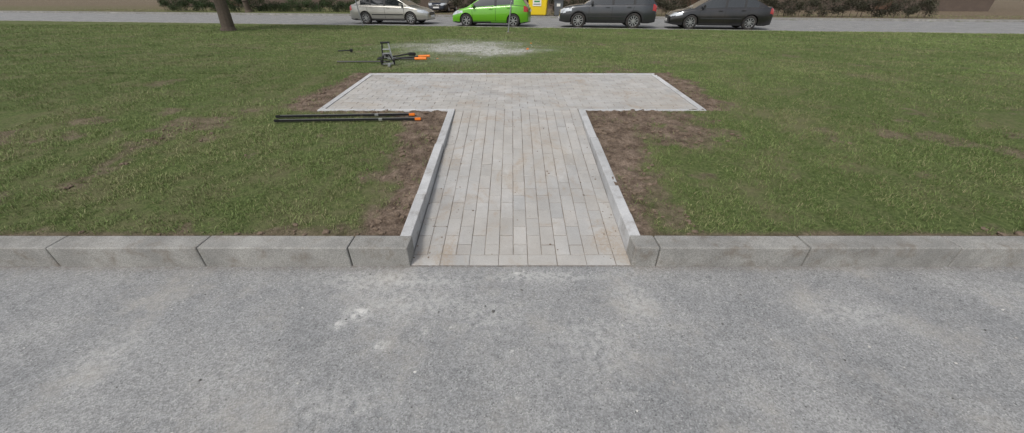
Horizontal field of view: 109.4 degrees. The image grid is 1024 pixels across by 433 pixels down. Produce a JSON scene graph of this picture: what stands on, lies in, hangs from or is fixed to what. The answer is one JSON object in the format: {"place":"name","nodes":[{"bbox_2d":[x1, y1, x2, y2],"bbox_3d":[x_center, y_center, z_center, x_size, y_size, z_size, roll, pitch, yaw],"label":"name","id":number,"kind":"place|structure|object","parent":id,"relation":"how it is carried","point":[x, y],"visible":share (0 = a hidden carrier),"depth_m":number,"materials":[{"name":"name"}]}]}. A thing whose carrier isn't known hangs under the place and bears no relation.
{"place":"outdoors","nodes":[
{"label":"outdoors","id":0,"kind":"place"},
{"bbox_2d":[0,265,1023,432],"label":"road","id":1,"kind":"structure","parent":0,"point":[151,357],"depth_m":1.91,"materials":[{"name":"grey asphalt"}]},
{"bbox_2d":[18,270,1017,432],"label":"pebbles","id":2,"kind":"object","parent":1,"relation":"on","point":[493,311],"visible":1,"depth_m":1.93,"materials":[{"name":"stone"}]},
{"bbox_2d":[0,0,1023,253],"bbox_3d":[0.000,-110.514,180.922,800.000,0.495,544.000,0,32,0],"label":"ground","id":3,"kind":"structure","parent":0,"point":[699,170],"depth_m":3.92,"materials":[{"name":"green plant"}]},
{"bbox_2d":[213,0,236,30],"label":"deciduous tree","id":4,"kind":"object","parent":3,"relation":"on","point":[224,16],"visible":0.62,"depth_m":15.27,"materials":[{"name":"brown plant"}]},
{"bbox_2d":[242,0,252,12],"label":"deciduous tree","id":5,"kind":"object","parent":3,"relation":"on","point":[246,5],"visible":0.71,"depth_m":32.70,"materials":[{"name":"brown plant"}]},
{"bbox_2d":[157,0,420,11],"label":"hedge","id":6,"kind":"object","parent":3,"relation":"on","point":[342,6],"visible":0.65,"depth_m":33.79,"materials":[{"name":"green plant"}]},
{"bbox_2d":[275,113,414,117],"bbox_3d":[-1.965,-1.196,4.288,1.622,0.037,0.026,-1,32,-2],"label":"screed rail","id":7,"kind":"object","parent":3,"relation":"on","point":[348,115],"visible":1,"depth_m":4.28,"materials":[{"name":"black metal"}]},
{"bbox_2d":[274,117,420,121],"bbox_3d":[-1.890,-1.115,4.179,1.671,0.036,0.026,-1,32,-2],"label":"screed rail","id":8,"kind":"object","parent":3,"relation":"on","point":[343,119],"visible":1,"depth_m":4.17,"materials":[{"name":"black metal"}]},
{"bbox_2d":[337,61,390,61],"bbox_3d":[-2.928,-3.060,7.167,1.045,0.028,0.040,-1,32,-1],"label":"steel bar","id":9,"kind":"object","parent":3,"relation":"on","point":[363,61],"visible":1,"depth_m":7.15,"materials":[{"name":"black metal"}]},
{"bbox_2d":[380,41,394,66],"bbox_3d":[-2.344,-3.028,6.767,0.260,0.400,0.307,-8,33,-12],"label":"slab lifter","id":10,"kind":"object","parent":3,"relation":"on","point":[386,55],"visible":1,"depth_m":6.84,"materials":[{"name":"black metal"}]},
{"bbox_2d":[377,52,429,59],"bbox_3d":[-2.254,-3.313,7.494,1.055,0.142,0.391,-1,32,-2],"label":"bolt cutter","id":11,"kind":"object","parent":3,"relation":"on","point":[411,56],"visible":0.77,"depth_m":7.45,"materials":[{"name":"black metal"}]},
{"bbox_2d":[400,109,454,250],"bbox_3d":[-0.743,-0.490,3.563,0.088,0.460,2.410,0,32,0],"label":"path edging","id":12,"kind":"object","parent":3,"relation":"on","point":[414,220],"visible":0.7,"depth_m":3.06,"materials":[{"name":"concrete"}]},
{"bbox_2d":[428,0,456,11],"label":"parked car","id":13,"kind":"object","parent":3,"relation":"on","point":[440,5],"visible":0.79,"depth_m":31.48,"materials":[{"name":"grey paint"}]},
{"bbox_2d":[370,39,531,60],"bbox_3d":[-1.434,-4.495,9.681,4.416,0.160,5.676,-11,34,-18],"label":"lime rubble","id":14,"kind":"object","parent":3,"relation":"on","point":[474,49],"visible":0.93,"depth_m":9.81,"materials":[{"name":"stone"}]},
{"bbox_2d":[450,0,528,9],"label":"hedge","id":15,"kind":"object","parent":3,"relation":"on","point":[463,5],"visible":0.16,"depth_m":29.80,"materials":[{"name":"green plant"}]},
{"bbox_2d":[507,0,511,31],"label":"metal post","id":16,"kind":"object","parent":3,"relation":"on","point":[509,15],"visible":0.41,"depth_m":15.05,"materials":[{"name":"metal"}]},
{"bbox_2d":[317,73,705,111],"bbox_3d":[0.000,-1.786,5.364,4.820,0.270,2.000,0,32,0],"label":"landing edging","id":17,"kind":"object","parent":3,"relation":"on","point":[352,87],"visible":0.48,"depth_m":5.38,"materials":[{"name":"concrete"}]},
{"bbox_2d":[0,235,1023,266],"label":"road kerb","id":18,"kind":"structure","parent":3,"relation":"on","point":[642,250],"depth_m":2.45,"materials":[{"name":"concrete"}]},
{"bbox_2d":[0,11,1023,33],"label":"street kerb","id":19,"kind":"structure","parent":3,"relation":"on","point":[518,27],"depth_m":23.31,"materials":[{"name":"concrete"}]},
{"bbox_2d":[43,11,1010,19],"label":"footway","id":20,"kind":"structure","parent":3,"relation":"on","point":[535,15],"depth_m":27.81,"materials":[{"name":"grey concrete"}]},
{"bbox_2d":[529,0,547,15],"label":"recycling container","id":21,"kind":"object","parent":20,"relation":"on","point":[539,7],"visible":0.77,"depth_m":26.41,"materials":[{"name":"yellow plastic"}]},
{"bbox_2d":[63,67,1023,235],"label":"soil clods","id":22,"kind":"object","parent":3,"relation":"on","point":[428,138],"visible":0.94,"depth_m":3.69,"materials":[{"name":"brown soil"}]},
{"bbox_2d":[158,0,994,11],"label":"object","id":23,"kind":"structure","parent":3,"relation":"on","point":[968,5],"depth_m":34.50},
{"bbox_2d":[579,109,639,251],"bbox_3d":[0.862,-0.490,3.563,0.088,0.461,2.410,0,32,0],"label":"path edging","id":24,"kind":"object","parent":3,"relation":"on","point":[626,224],"visible":0.68,"depth_m":3.05,"materials":[{"name":"concrete"}]},
{"bbox_2d":[548,0,939,17],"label":"hedge","id":25,"kind":"object","parent":3,"relation":"on","point":[908,11],"visible":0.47,"depth_m":26.25,"materials":[{"name":"green plant"}]},
{"bbox_2d":[327,75,696,265],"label":"paved path","id":26,"kind":"structure","parent":0,"point":[565,216],"depth_m":3.50,"materials":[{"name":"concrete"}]},
{"bbox_2d":[376,75,673,258],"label":"paver crumbs","id":27,"kind":"object","parent":26,"relation":"on","point":[531,167],"visible":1,"depth_m":3.63,"materials":[{"name":"concrete"}]},
{"bbox_2d":[0,12,1023,32],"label":"street","id":28,"kind":"structure","parent":0,"point":[921,26],"depth_m":22.12,"materials":[{"name":"grey asphalt"}]},
{"bbox_2d":[349,0,435,24],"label":"parked car","id":29,"kind":"object","parent":28,"relation":"on","point":[408,11],"visible":1,"depth_m":20.48,"materials":[{"name":"beige paint"}]},
{"bbox_2d":[453,0,530,26],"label":"parked car","id":30,"kind":"object","parent":28,"relation":"on","point":[486,11],"visible":0.98,"depth_m":18.78,"materials":[{"name":"green paint"}]},
{"bbox_2d":[559,0,656,27],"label":"parked car","id":31,"kind":"object","parent":28,"relation":"on","point":[631,13],"visible":1,"depth_m":17.94,"materials":[{"name":"grey paint"}]},
{"bbox_2d":[664,0,773,29],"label":"parked car","id":32,"kind":"object","parent":28,"relation":"on","point":[747,14],"visible":0.99,"depth_m":17.43,"materials":[{"name":"black paint"}]},
{"bbox_2d":[554,0,563,15],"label":"waste bin","id":33,"kind":"object","parent":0,"point":[558,5],"visible":0.75,"depth_m":26.47,"materials":[{"name":"grey plastic"}]},
{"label":"walls","id":34,"kind":"object","parent":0,"visible":0},
{"bbox_2d":[229,0,891,8],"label":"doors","id":35,"kind":"structure","parent":34,"relation":"attached to","point":[695,1],"depth_m":34.88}
]}

